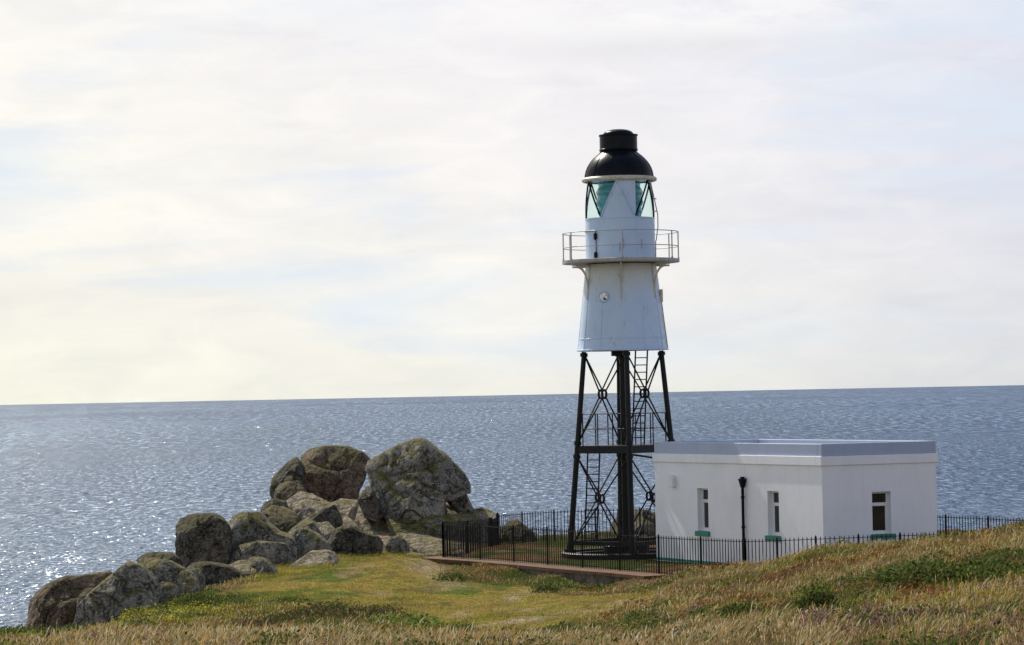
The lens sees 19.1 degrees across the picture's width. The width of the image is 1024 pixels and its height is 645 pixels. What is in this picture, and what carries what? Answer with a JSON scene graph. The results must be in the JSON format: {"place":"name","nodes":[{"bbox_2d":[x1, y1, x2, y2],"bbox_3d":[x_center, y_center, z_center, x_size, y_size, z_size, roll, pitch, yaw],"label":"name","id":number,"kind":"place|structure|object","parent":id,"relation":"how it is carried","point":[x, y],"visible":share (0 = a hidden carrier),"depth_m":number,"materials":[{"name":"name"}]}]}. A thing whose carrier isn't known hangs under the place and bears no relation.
{"place":"outdoors","nodes":[
{"label":"outdoors","id":0,"kind":"place"},
{"bbox_2d":[0,385,1023,628],"bbox_3d":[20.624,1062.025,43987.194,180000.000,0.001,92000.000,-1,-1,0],"label":"sea","id":1,"kind":"structure","parent":0,"point":[86,488],"depth_m":1464.89,"materials":[{"name":"liquid"}]},
{"bbox_2d":[0,0,1023,404],"label":"sky","id":2,"kind":"structure","parent":0,"point":[201,200],"materials":[{"name":"white"}]},
{"bbox_2d":[0,493,1023,644],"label":"ground","id":3,"kind":"structure","parent":0,"point":[385,535],"depth_m":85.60,"materials":[{"name":"green plant"}]},
{"bbox_2d":[26,571,111,627],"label":"boulder","id":4,"kind":"object","parent":3,"relation":"on","point":[52,603],"visible":0.65,"depth_m":77.66,"materials":[{"name":"grey stone"}]},
{"bbox_2d":[73,561,163,627],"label":"boulder","id":5,"kind":"object","parent":3,"relation":"on","point":[127,584],"visible":0.72,"depth_m":76.54,"materials":[{"name":"stone"}]},
{"bbox_2d":[76,594,86,606],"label":"boulder","id":6,"kind":"object","parent":5,"relation":"on","point":[81,597],"visible":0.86,"depth_m":76.92,"materials":[{"name":"stone"}]},
{"bbox_2d":[136,551,179,563],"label":"boulder","id":7,"kind":"object","parent":3,"relation":"on","point":[172,556],"visible":0.34,"depth_m":85.82,"materials":[{"name":"stone"}]},
{"bbox_2d":[139,557,199,604],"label":"boulder","id":8,"kind":"object","parent":3,"relation":"on","point":[174,578],"visible":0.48,"depth_m":80.15,"materials":[{"name":"stone"}]},
{"bbox_2d":[108,600,257,625],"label":"flowers","id":9,"kind":"object","parent":3,"relation":"on","point":[206,606],"visible":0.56,"depth_m":69.39,"materials":[{"name":"green plant"}]},
{"bbox_2d":[191,568,204,591],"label":"boulder","id":10,"kind":"object","parent":3,"relation":"on","point":[199,574],"visible":0.48,"depth_m":82.72,"materials":[{"name":"stone"}]},
{"bbox_2d":[179,591,222,603],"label":"shrub","id":11,"kind":"object","parent":3,"relation":"on","point":[193,594],"visible":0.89,"depth_m":76.76,"materials":[{"name":"green plant"}]},
{"bbox_2d":[175,513,232,567],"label":"boulder","id":12,"kind":"object","parent":3,"relation":"on","point":[203,537],"visible":0.75,"depth_m":96.87,"materials":[{"name":"stone"}]},
{"bbox_2d":[187,561,254,586],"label":"boulder","id":13,"kind":"object","parent":3,"relation":"on","point":[214,573],"visible":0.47,"depth_m":90.56,"materials":[{"name":"stone"}]},
{"bbox_2d":[229,560,256,573],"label":"boulder","id":14,"kind":"object","parent":3,"relation":"on","point":[242,565],"visible":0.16,"depth_m":92.44,"materials":[{"name":"stone"}]},
{"bbox_2d":[246,557,277,575],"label":"boulder","id":15,"kind":"object","parent":3,"relation":"on","point":[262,565],"visible":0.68,"depth_m":91.23,"materials":[{"name":"stone"}]},
{"bbox_2d":[228,511,297,548],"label":"boulder","id":16,"kind":"object","parent":3,"relation":"on","point":[247,526],"visible":0.52,"depth_m":97.84,"materials":[{"name":"stone"}]},
{"bbox_2d":[229,540,298,565],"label":"boulder","id":17,"kind":"object","parent":3,"relation":"on","point":[277,553],"visible":0.63,"depth_m":96.67,"materials":[{"name":"stone"}]},
{"bbox_2d":[260,498,288,511],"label":"boulder","id":18,"kind":"object","parent":3,"relation":"on","point":[274,501],"visible":0.4,"depth_m":109.63,"materials":[{"name":"stone"}]},
{"bbox_2d":[262,505,299,519],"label":"boulder","id":19,"kind":"object","parent":3,"relation":"on","point":[271,510],"visible":0.34,"depth_m":106.25,"materials":[{"name":"grey stone"}]},
{"bbox_2d":[268,514,299,532],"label":"boulder","id":20,"kind":"object","parent":3,"relation":"on","point":[286,523],"visible":0.42,"depth_m":103.21,"materials":[{"name":"stone"}]},
{"bbox_2d":[269,457,307,498],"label":"boulder","id":21,"kind":"object","parent":3,"relation":"on","point":[291,469],"visible":0.62,"depth_m":115.67,"materials":[{"name":"stone"}]},
{"bbox_2d":[287,527,328,558],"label":"boulder","id":22,"kind":"object","parent":3,"relation":"on","point":[308,540],"visible":0.4,"depth_m":98.48,"materials":[{"name":"stone"}]},
{"bbox_2d":[291,518,324,538],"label":"boulder","id":23,"kind":"object","parent":3,"relation":"on","point":[309,523],"visible":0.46,"depth_m":99.87,"materials":[{"name":"stone"}]},
{"bbox_2d":[286,491,333,521],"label":"boulder","id":24,"kind":"object","parent":3,"relation":"on","point":[303,505],"visible":0.45,"depth_m":111.21,"materials":[{"name":"stone"}]},
{"bbox_2d":[274,481,305,499],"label":"boulder","id":25,"kind":"object","parent":24,"relation":"on","point":[286,490],"visible":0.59,"depth_m":113.22,"materials":[{"name":"grey stone"}]},
{"bbox_2d":[290,549,338,568],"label":"boulder","id":26,"kind":"object","parent":3,"relation":"on","point":[319,557],"visible":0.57,"depth_m":95.34,"materials":[{"name":"stone"}]},
{"bbox_2d":[316,521,334,540],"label":"boulder","id":27,"kind":"object","parent":3,"relation":"on","point":[326,528],"visible":0.4,"depth_m":102.87,"materials":[{"name":"stone"}]},
{"bbox_2d":[312,505,342,528],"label":"boulder","id":28,"kind":"object","parent":3,"relation":"on","point":[331,515],"visible":0.66,"depth_m":107.88,"materials":[{"name":"stone"}]},
{"bbox_2d":[213,596,442,629],"bbox_3d":[-3.268,5.366,54.537,4.253,1.140,9.374,-1,-1,0],"label":"heath","id":29,"kind":"object","parent":3,"relation":"on","point":[304,611],"visible":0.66,"depth_m":52.24,"materials":[{"name":"green plant"}]},
{"bbox_2d":[300,445,369,501],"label":"boulder","id":30,"kind":"object","parent":3,"relation":"on","point":[332,473],"visible":0.84,"depth_m":116.43,"materials":[{"name":"grey stone"}]},
{"bbox_2d":[327,525,382,555],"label":"boulder","id":31,"kind":"object","parent":3,"relation":"on","point":[351,539],"visible":0.72,"depth_m":101.51,"materials":[{"name":"stone"}]},
{"bbox_2d":[331,498,387,530],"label":"boulder","id":32,"kind":"object","parent":3,"relation":"on","point":[344,506],"visible":0.2,"depth_m":110.41,"materials":[{"name":"stone"}]},
{"bbox_2d":[348,501,358,519],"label":"boulder","id":33,"kind":"object","parent":32,"relation":"on","point":[352,513],"visible":1,"depth_m":108.84,"materials":[{"name":"stone"}]},
{"bbox_2d":[357,486,382,521],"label":"boulder","id":34,"kind":"object","parent":32,"relation":"on","point":[369,503],"visible":1,"depth_m":109.93,"materials":[{"name":"stone"}]},
{"bbox_2d":[384,534,409,552],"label":"boulder","id":35,"kind":"object","parent":3,"relation":"on","point":[397,543],"visible":0.69,"depth_m":102.78,"materials":[{"name":"stone"}]},
{"bbox_2d":[363,611,443,627],"bbox_3d":[-1.817,4.905,49.872,1.229,0.309,1.175,-2,-2,42],"label":"shrub","id":36,"kind":"object","parent":3,"relation":"on","point":[391,618],"visible":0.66,"depth_m":49.80,"materials":[{"name":"green plant"}]},
{"bbox_2d":[401,550,424,556],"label":"boulder","id":37,"kind":"object","parent":3,"relation":"on","point":[407,552],"visible":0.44,"depth_m":102.48,"materials":[{"name":"stone"}]},
{"bbox_2d":[365,438,470,520],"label":"boulder","id":38,"kind":"object","parent":3,"relation":"on","point":[415,479],"visible":0.87,"depth_m":111.27,"materials":[{"name":"stone"}]},
{"bbox_2d":[403,533,441,548],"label":"boulder","id":39,"kind":"object","parent":3,"relation":"on","point":[411,538],"visible":0.27,"depth_m":106.52,"materials":[{"name":"stone"}]},
{"bbox_2d":[386,514,485,541],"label":"boulder","id":40,"kind":"object","parent":3,"relation":"on","point":[431,525],"visible":0.52,"depth_m":109.78,"materials":[{"name":"stone"}]},
{"bbox_2d":[410,540,464,556],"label":"boulder","id":41,"kind":"object","parent":3,"relation":"on","point":[430,548],"visible":0.48,"depth_m":103.94,"materials":[{"name":"stone"}]},
{"bbox_2d":[445,502,456,514],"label":"boulder","id":42,"kind":"object","parent":3,"relation":"on","point":[449,510],"visible":0.02,"depth_m":114.86,"materials":[{"name":"stone"}]},
{"bbox_2d":[431,570,472,581],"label":"shrub","id":43,"kind":"object","parent":3,"relation":"on","point":[461,577],"visible":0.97,"depth_m":91.73,"materials":[{"name":"green plant"}]},
{"bbox_2d":[447,495,473,513],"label":"boulder","id":44,"kind":"object","parent":3,"relation":"on","point":[461,505],"visible":0.44,"depth_m":112.53,"materials":[{"name":"stone"}]},
{"bbox_2d":[442,519,489,556],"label":"iron fence","id":45,"kind":"object","parent":3,"relation":"on","point":[474,522],"visible":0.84,"depth_m":104.31,"materials":[{"name":"black metal"}]},
{"bbox_2d":[471,507,495,520],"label":"boulder","id":46,"kind":"object","parent":3,"relation":"on","point":[484,514],"visible":0.3,"depth_m":111.44,"materials":[{"name":"stone"}]},
{"bbox_2d":[489,517,496,545],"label":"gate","id":47,"kind":"structure","parent":3,"relation":"on","point":[493,522],"depth_m":107.65,"materials":[{"name":"black metal"}]},
{"bbox_2d":[501,519,526,532],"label":"boulder","id":48,"kind":"object","parent":3,"relation":"on","point":[508,524],"visible":0.34,"depth_m":113.72,"materials":[{"name":"grey stone"}]},
{"bbox_2d":[8,576,1023,644],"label":"heather","id":49,"kind":"object","parent":3,"relation":"on","point":[816,617],"visible":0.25,"depth_m":29.92,"materials":[{"name":"brown plant"}]},
{"bbox_2d":[501,528,537,540],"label":"boulder","id":50,"kind":"object","parent":3,"relation":"on","point":[504,535],"visible":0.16,"depth_m":110.92,"materials":[{"name":"stone"}]},
{"bbox_2d":[421,556,671,584],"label":"wall","id":51,"kind":"structure","parent":3,"relation":"on","point":[597,576],"depth_m":93.88,"materials":[{"name":"concrete"}]},
{"bbox_2d":[443,523,745,574],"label":"iron fence","id":52,"kind":"object","parent":51,"relation":"on","point":[480,526],"visible":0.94,"depth_m":94.33,"materials":[{"name":"black metal"}]},
{"bbox_2d":[528,582,565,593],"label":"shrub","id":53,"kind":"object","parent":3,"relation":"on","point":[550,588],"visible":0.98,"depth_m":86.72,"materials":[{"name":"green plant"}]},
{"bbox_2d":[496,507,654,544],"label":"iron fence","id":54,"kind":"object","parent":3,"relation":"on","point":[498,516],"visible":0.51,"depth_m":110.87,"materials":[{"name":"black metal"}]},
{"bbox_2d":[561,129,679,559],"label":"lighthouse","id":55,"kind":"object","parent":3,"relation":"on","point":[622,314],"visible":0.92,"depth_m":99.19,"materials":[{"name":"white metal"}]},
{"bbox_2d":[584,230,597,258],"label":"door","id":56,"kind":"structure","parent":55,"relation":"in","point":[590,237],"depth_m":99.47,"materials":[{"name":"white metal"}]},
{"bbox_2d":[611,510,655,535],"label":"boulder","id":57,"kind":"object","parent":3,"relation":"on","point":[651,529],"visible":0.16,"depth_m":114.46,"materials":[{"name":"stone"}]},
{"bbox_2d":[707,597,771,618],"bbox_3d":[3.891,4.934,51.947,1.179,0.464,1.096,-1,-1,-20],"label":"shrub","id":58,"kind":"object","parent":3,"relation":"on","point":[741,604],"visible":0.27,"depth_m":51.83,"materials":[{"name":"green plant"}]},
{"bbox_2d":[652,439,937,563],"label":"service building","id":59,"kind":"structure","parent":3,"relation":"on","point":[764,489],"depth_m":89.65,"materials":[{"name":"paint"}]},
{"bbox_2d":[695,488,709,536],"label":"window","id":60,"kind":"structure","parent":59,"relation":"in","point":[705,532],"depth_m":94.29,"materials":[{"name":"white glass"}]},
{"bbox_2d":[765,491,780,541],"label":"window","id":61,"kind":"structure","parent":59,"relation":"in","point":[775,494],"depth_m":90.43,"materials":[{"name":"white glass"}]},
{"bbox_2d":[870,491,894,539],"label":"window","id":62,"kind":"structure","parent":59,"relation":"in","point":[879,499],"depth_m":88.75,"materials":[{"name":"glass"}]},
{"bbox_2d":[581,529,1023,644],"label":"bracken","id":63,"kind":"object","parent":3,"relation":"on","point":[794,566],"visible":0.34,"depth_m":59.31,"materials":[{"name":"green plant"}]},
{"bbox_2d":[789,582,840,610],"bbox_3d":[4.690,4.247,46.963,0.794,0.517,0.750,-1,-1,0],"label":"shrub","id":64,"kind":"object","parent":3,"relation":"on","point":[809,597],"visible":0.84,"depth_m":46.79,"materials":[{"name":"green plant"}]},
{"bbox_2d":[744,530,938,563],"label":"iron fence","id":65,"kind":"object","parent":3,"relation":"on","point":[858,537],"visible":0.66,"depth_m":85.79,"materials":[{"name":"black metal"}]},
{"bbox_2d":[870,557,976,583],"bbox_3d":[6.449,3.842,46.908,1.825,0.444,1.517,-1,-1,0],"label":"shrub","id":66,"kind":"object","parent":3,"relation":"on","point":[890,576],"visible":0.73,"depth_m":46.69,"materials":[{"name":"green plant"}]},
{"bbox_2d":[931,553,1023,580],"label":"shrub","id":67,"kind":"object","parent":3,"relation":"on","point":[987,566],"visible":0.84,"depth_m":45.76,"materials":[{"name":"green plant"}]},
{"bbox_2d":[937,514,1022,535],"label":"iron fence","id":68,"kind":"object","parent":3,"relation":"on","point":[976,518],"visible":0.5,"depth_m":96.70,"materials":[{"name":"black metal"}]}
]}

